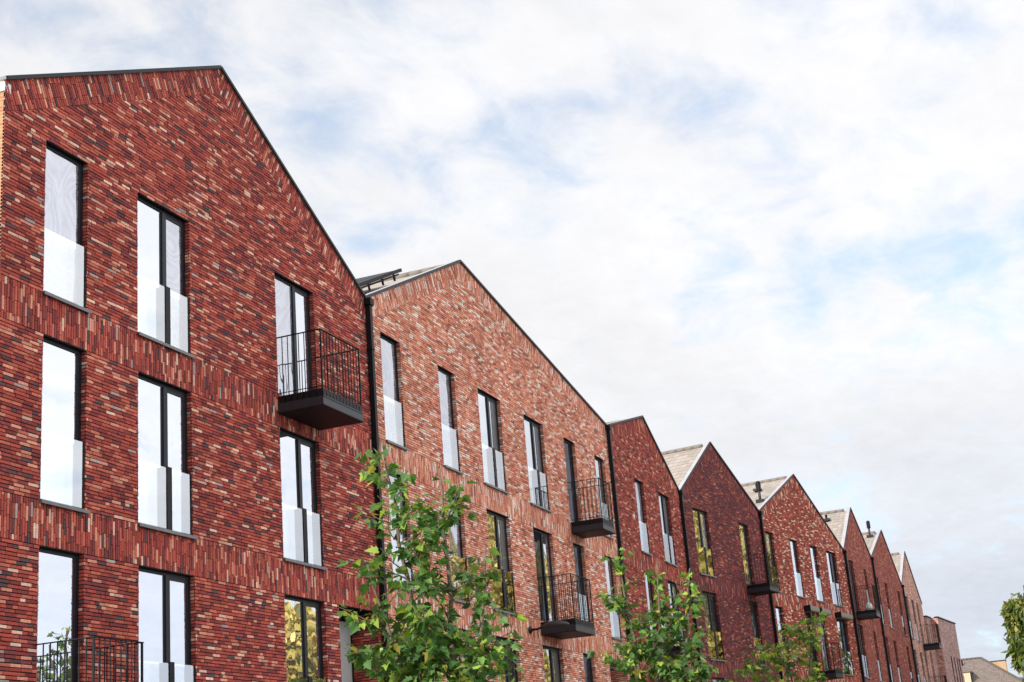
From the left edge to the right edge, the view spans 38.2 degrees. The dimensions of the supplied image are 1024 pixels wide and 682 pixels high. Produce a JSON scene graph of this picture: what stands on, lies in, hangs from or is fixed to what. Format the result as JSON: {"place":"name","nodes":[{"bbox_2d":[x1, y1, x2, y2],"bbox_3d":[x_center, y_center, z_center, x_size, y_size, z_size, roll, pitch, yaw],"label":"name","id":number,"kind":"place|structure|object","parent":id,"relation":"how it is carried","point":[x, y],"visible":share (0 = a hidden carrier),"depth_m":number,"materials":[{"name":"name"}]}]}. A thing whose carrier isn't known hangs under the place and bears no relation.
{"place":"outdoors","nodes":[
{"label":"outdoors","id":0,"kind":"place"},
{"bbox_2d":[335,440,528,681],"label":"plane tree","id":1,"kind":"object","parent":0,"point":[432,660],"visible":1,"depth_m":17.28,"materials":[{"name":"green plant"}]},
{"bbox_2d":[0,0,1023,676],"label":"sky","id":2,"kind":"structure","parent":0,"point":[786,237],"materials":[{"name":"white"}]},
{"bbox_2d":[587,547,718,681],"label":"plane tree","id":3,"kind":"object","parent":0,"point":[676,670],"visible":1,"depth_m":24.80,"materials":[{"name":"green plant"}]},
{"bbox_2d":[707,612,829,681],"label":"plane tree","id":4,"kind":"object","parent":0,"point":[809,639],"visible":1,"depth_m":34.42,"materials":[{"name":"green plant"}]},
{"bbox_2d":[820,507,891,681],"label":"brick house","id":5,"kind":"structure","parent":0,"point":[843,525],"depth_m":70.48,"materials":[{"name":"brick"}]},
{"bbox_2d":[848,559,857,610],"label":"window","id":6,"kind":"structure","parent":5,"relation":"in","point":[850,567],"depth_m":68.81,"materials":[{"name":"black glass"}]},
{"bbox_2d":[857,624,870,678],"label":"window","id":7,"kind":"structure","parent":5,"relation":"in","point":[859,628],"depth_m":67.77,"materials":[{"name":"glass"}]},
{"bbox_2d":[865,590,873,609],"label":"folded parasol","id":8,"kind":"object","parent":5,"relation":"on","point":[869,605],"visible":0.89,"depth_m":67.90,"materials":[{"name":"grey fabric"}]},
{"bbox_2d":[873,631,882,681],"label":"window","id":9,"kind":"structure","parent":5,"relation":"in","point":[873,631],"depth_m":71.22,"materials":[{"name":"grey glass"}]},
{"bbox_2d":[862,530,918,681],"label":"brick house","id":10,"kind":"structure","parent":0,"point":[895,621],"depth_m":78.58,"materials":[{"name":"brick"}]},
{"bbox_2d":[866,521,872,537],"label":"roof flue","id":11,"kind":"object","parent":10,"relation":"on","point":[868,528],"visible":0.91,"depth_m":79.24,"materials":[{"name":"grey metal"}]},
{"bbox_2d":[884,582,894,629],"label":"window","id":12,"kind":"structure","parent":10,"relation":"in","point":[884,582],"depth_m":77.64,"materials":[{"name":"clear glass"}]},
{"bbox_2d":[893,640,901,681],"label":"window","id":13,"kind":"structure","parent":10,"relation":"in","point":[893,640],"depth_m":76.82,"materials":[{"name":"black glass"}]},
{"bbox_2d":[897,591,907,635],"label":"window","id":14,"kind":"structure","parent":10,"relation":"in","point":[897,591],"depth_m":81.54,"materials":[{"name":"black glass"}]},
{"bbox_2d":[890,551,946,681],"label":"brick house","id":15,"kind":"structure","parent":0,"point":[922,647],"depth_m":86.45,"materials":[{"name":"brick"}]},
{"bbox_2d":[905,596,914,639],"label":"window","id":16,"kind":"structure","parent":15,"relation":"in","point":[905,596],"depth_m":84.13,"materials":[{"name":"black glass"}]},
{"bbox_2d":[911,600,920,642],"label":"window","id":17,"kind":"structure","parent":15,"relation":"in","point":[911,600],"depth_m":86.21,"materials":[{"name":"grey glass"}]},
{"bbox_2d":[961,657,1021,681],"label":"hipped house","id":18,"kind":"structure","parent":0,"point":[978,669],"depth_m":137.80,"materials":[{"name":"brown tile"}]},
{"bbox_2d":[999,585,1023,681],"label":"birch tree","id":19,"kind":"object","parent":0,"point":[1012,612],"visible":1,"depth_m":73.50,"materials":[{"name":"green plant"}]},
{"label":"ground","id":20,"kind":"structure","parent":0,"visible":0},
{"bbox_2d":[0,65,389,681],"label":"brick house","id":21,"kind":"structure","parent":20,"relation":"on","point":[188,409],"depth_m":23.68,"materials":[{"name":"brick"}]},
{"bbox_2d":[36,545,83,681],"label":"window","id":22,"kind":"structure","parent":21,"relation":"in","point":[58,598],"depth_m":20.12,"materials":[{"name":"glass"}]},
{"bbox_2d":[39,334,90,513],"bbox_3d":[-6.369,1.182,20.864,0.230,2.435,1.050,-11,-19,19],"label":"window","id":23,"kind":"structure","parent":21,"relation":"in","point":[62,448],"depth_m":20.94,"materials":[{"name":"glass"}]},
{"bbox_2d":[41,140,91,313],"bbox_3d":[-6.608,-1.671,21.758,0.230,2.435,1.060,-11,-19,19],"label":"window","id":24,"kind":"structure","parent":21,"relation":"in","point":[63,234],"depth_m":21.84,"materials":[{"name":"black glass"}]},
{"bbox_2d":[136,192,194,358],"bbox_3d":[-5.687,-1.042,23.972,0.230,2.435,1.540,-11,-19,19],"label":"window","id":25,"kind":"structure","parent":21,"relation":"in","point":[162,300],"depth_m":24.03,"materials":[{"name":"glass"}]},
{"bbox_2d":[136,371,197,539],"bbox_3d":[-5.452,1.810,23.069,0.230,2.435,1.530,-11,-19,19],"label":"window","id":26,"kind":"structure","parent":21,"relation":"in","point":[162,405],"depth_m":23.12,"materials":[{"name":"glass"}]},
{"bbox_2d":[138,565,195,681],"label":"window","id":27,"kind":"structure","parent":21,"relation":"in","point":[164,595],"depth_m":22.35,"materials":[{"name":"clear glass"}]},
{"bbox_2d":[274,271,312,395],"bbox_3d":[-4.142,0.019,27.782,0.163,2.385,1.450,-11,-19,19],"label":"window","id":28,"kind":"structure","parent":21,"relation":"in","point":[291,299],"depth_m":27.87,"materials":[{"name":"glass"}]},
{"bbox_2d":[280,427,327,570],"bbox_3d":[-3.869,2.891,26.874,0.230,2.435,1.530,-11,-19,19],"label":"window","id":29,"kind":"structure","parent":21,"relation":"in","point":[298,461],"depth_m":26.94,"materials":[{"name":"glass"}]},
{"bbox_2d":[284,594,326,681],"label":"window","id":30,"kind":"structure","parent":21,"relation":"in","point":[303,623],"depth_m":26.15,"materials":[{"name":"clear glass"}]},
{"bbox_2d":[352,259,634,681],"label":"brick house","id":31,"kind":"structure","parent":20,"relation":"on","point":[473,383],"depth_m":36.69,"materials":[{"name":"brick"}]},
{"bbox_2d":[356,268,401,290],"bbox_3d":[-3.953,-1.099,33.335,1.770,0.250,3.800,-11,7,19],"label":"solar panel rack","id":32,"kind":"object","parent":31,"relation":"attached to","point":[365,281],"visible":0.33,"depth_m":33.83,"materials":[{"name":"black metal"}]},
{"bbox_2d":[380,332,408,450],"bbox_3d":[-2.582,1.080,31.433,0.230,2.435,1.030,-11,-19,19],"label":"window","id":33,"kind":"structure","parent":31,"relation":"in","point":[389,368],"depth_m":31.56,"materials":[{"name":"clear glass"}]},
{"bbox_2d":[388,474,416,590],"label":"window","id":34,"kind":"structure","parent":31,"relation":"in","point":[394,543],"depth_m":30.52,"materials":[{"name":"clear glass"}]},
{"bbox_2d":[395,616,411,665],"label":"window","id":35,"kind":"structure","parent":31,"relation":"in","point":[397,619],"depth_m":30.00,"materials":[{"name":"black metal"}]},
{"bbox_2d":[438,365,463,474],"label":"window","id":36,"kind":"structure","parent":31,"relation":"in","point":[445,389],"depth_m":34.17,"materials":[{"name":"glass"}]},
{"bbox_2d":[446,497,472,604],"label":"window","id":37,"kind":"structure","parent":31,"relation":"in","point":[455,536],"depth_m":33.21,"materials":[{"name":"glass"}]},
{"bbox_2d":[455,629,469,668],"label":"window","id":38,"kind":"structure","parent":31,"relation":"in","point":[463,630],"depth_m":32.51,"materials":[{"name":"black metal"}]},
{"bbox_2d":[477,388,509,494],"bbox_3d":[-0.537,2.478,36.349,0.230,2.435,1.520,-11,-19,19],"label":"window","id":39,"kind":"structure","parent":31,"relation":"in","point":[489,428],"depth_m":36.46,"materials":[{"name":"clear glass"}]},
{"bbox_2d":[486,508,515,614],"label":"window","id":40,"kind":"structure","parent":31,"relation":"in","point":[496,522],"depth_m":35.60,"materials":[{"name":"glass"}]},
{"bbox_2d":[496,636,517,681],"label":"window","id":41,"kind":"structure","parent":31,"relation":"in","point":[512,665],"depth_m":34.96,"materials":[{"name":"glass"}]},
{"bbox_2d":[523,414,552,512],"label":"window","id":42,"kind":"structure","parent":31,"relation":"in","point":[533,446],"depth_m":39.22,"materials":[{"name":"clear glass"}]},
{"bbox_2d":[533,527,555,621],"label":"window","id":43,"kind":"structure","parent":31,"relation":"in","point":[541,540],"depth_m":38.35,"materials":[{"name":"glass"}]},
{"bbox_2d":[528,620,569,633],"bbox_3d":[0.918,6.976,36.178,1.051,0.282,0.464,-11,-19,19],"label":"wall lamp","id":44,"kind":"object","parent":31,"relation":"attached to","point":[554,623],"visible":1,"depth_m":36.11,"materials":[{"name":"grey metal"}]},
{"bbox_2d":[542,645,561,681],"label":"window","id":45,"kind":"structure","parent":31,"relation":"in","point":[551,657],"depth_m":37.60,"materials":[{"name":"glass"}]},
{"bbox_2d":[563,437,577,521],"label":"window","id":46,"kind":"structure","parent":31,"relation":"in","point":[567,444],"depth_m":41.82,"materials":[{"name":"black glass"}]},
{"bbox_2d":[573,543,589,620],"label":"window","id":47,"kind":"structure","parent":31,"relation":"in","point":[577,548],"depth_m":40.98,"materials":[{"name":"glass"}]},
{"bbox_2d":[583,653,592,681],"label":"window","id":48,"kind":"structure","parent":31,"relation":"in","point":[587,662],"depth_m":40.18,"materials":[{"name":"grey glass"}]},
{"bbox_2d":[594,455,613,539],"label":"window","id":49,"kind":"structure","parent":31,"relation":"in","point":[598,461],"depth_m":44.34,"materials":[{"name":"clear glass"}]},
{"bbox_2d":[604,555,623,640],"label":"window","id":50,"kind":"structure","parent":31,"relation":"in","point":[608,567],"depth_m":43.29,"materials":[{"name":"clear glass"}]},
{"bbox_2d":[605,415,701,681],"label":"brick house","id":51,"kind":"structure","parent":20,"relation":"on","point":[650,504],"depth_m":48.31,"materials":[{"name":"brick"}]},
{"bbox_2d":[634,478,652,555],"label":"window","id":52,"kind":"structure","parent":51,"relation":"in","point":[637,483],"depth_m":47.82,"materials":[{"name":"clear glass"}]},
{"bbox_2d":[644,572,655,643],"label":"window","id":53,"kind":"structure","parent":51,"relation":"in","point":[648,584],"depth_m":47.03,"materials":[{"name":"glass"}]},
{"bbox_2d":[658,492,678,566],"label":"window","id":54,"kind":"structure","parent":51,"relation":"in","point":[662,498],"depth_m":50.36,"materials":[{"name":"clear glass"}]},
{"bbox_2d":[668,580,683,641],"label":"window","id":55,"kind":"structure","parent":51,"relation":"in","point":[671,585],"depth_m":49.63,"materials":[{"name":"glass"}]},
{"bbox_2d":[661,442,783,681],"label":"brick house","id":56,"kind":"structure","parent":20,"relation":"on","point":[728,554],"depth_m":55.09,"materials":[{"name":"brick"}]},
{"bbox_2d":[692,507,716,577],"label":"window","id":57,"kind":"structure","parent":56,"relation":"in","point":[703,551],"depth_m":53.53,"materials":[{"name":"clear glass"}]},
{"bbox_2d":[702,591,726,661],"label":"window","id":58,"kind":"structure","parent":56,"relation":"in","point":[710,613],"depth_m":52.62,"materials":[{"name":"glass"}]},
{"bbox_2d":[712,677,724,681],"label":"window","id":59,"kind":"structure","parent":56,"relation":"in","point":[713,678],"depth_m":51.93,"materials":[{"name":"glass"}]},
{"bbox_2d":[739,523,752,584],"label":"window","id":60,"kind":"structure","parent":56,"relation":"in","point":[743,537],"depth_m":57.08,"materials":[{"name":"glass"}]},
{"bbox_2d":[749,601,766,665],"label":"window","id":61,"kind":"structure","parent":56,"relation":"in","point":[752,605],"depth_m":56.22,"materials":[{"name":"clear glass"}]},
{"bbox_2d":[741,474,864,681],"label":"brick house","id":62,"kind":"structure","parent":20,"relation":"on","point":[804,547],"depth_m":62.87,"materials":[{"name":"brick"}]},
{"bbox_2d":[756,481,764,502],"bbox_3d":[10.237,6.428,61.009,0.320,1.300,0.320,-11,-19,19],"label":"roof flue","id":63,"kind":"object","parent":62,"relation":"on","point":[758,488],"visible":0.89,"depth_m":61.01,"materials":[{"name":"grey metal"}]},
{"bbox_2d":[765,531,781,592],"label":"window","id":64,"kind":"structure","parent":62,"relation":"in","point":[768,534],"depth_m":59.47,"materials":[{"name":"glass"}]},
{"bbox_2d":[775,606,792,668],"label":"window","id":65,"kind":"structure","parent":62,"relation":"in","point":[778,609],"depth_m":58.59,"materials":[{"name":"glass"}]},
{"bbox_2d":[790,539,805,597],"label":"window","id":66,"kind":"structure","parent":62,"relation":"in","point":[792,542],"depth_m":61.73,"materials":[{"name":"glass"}]},
{"bbox_2d":[804,605,819,667],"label":"window","id":67,"kind":"structure","parent":62,"relation":"in","point":[807,608],"depth_m":61.44,"materials":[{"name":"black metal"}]},
{"bbox_2d":[810,545,825,602],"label":"window","id":68,"kind":"structure","parent":62,"relation":"in","point":[812,549],"depth_m":63.83,"materials":[{"name":"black glass"}]},
{"bbox_2d":[816,607,831,670],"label":"window","id":69,"kind":"structure","parent":62,"relation":"in","point":[827,611],"depth_m":62.67,"materials":[{"name":"grey glass"}]},
{"bbox_2d":[826,551,844,606],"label":"window","id":70,"kind":"structure","parent":62,"relation":"in","point":[834,584],"depth_m":65.73,"materials":[{"name":"black glass"}]},
{"bbox_2d":[835,612,855,675],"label":"window","id":71,"kind":"structure","parent":62,"relation":"in","point":[845,655],"depth_m":64.93,"materials":[{"name":"grey glass"}]},
{"bbox_2d":[924,615,964,681],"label":"flat roof block","id":72,"kind":"structure","parent":20,"relation":"on","point":[946,660],"depth_m":92.11,"materials":[{"name":"brick"}]}
]}

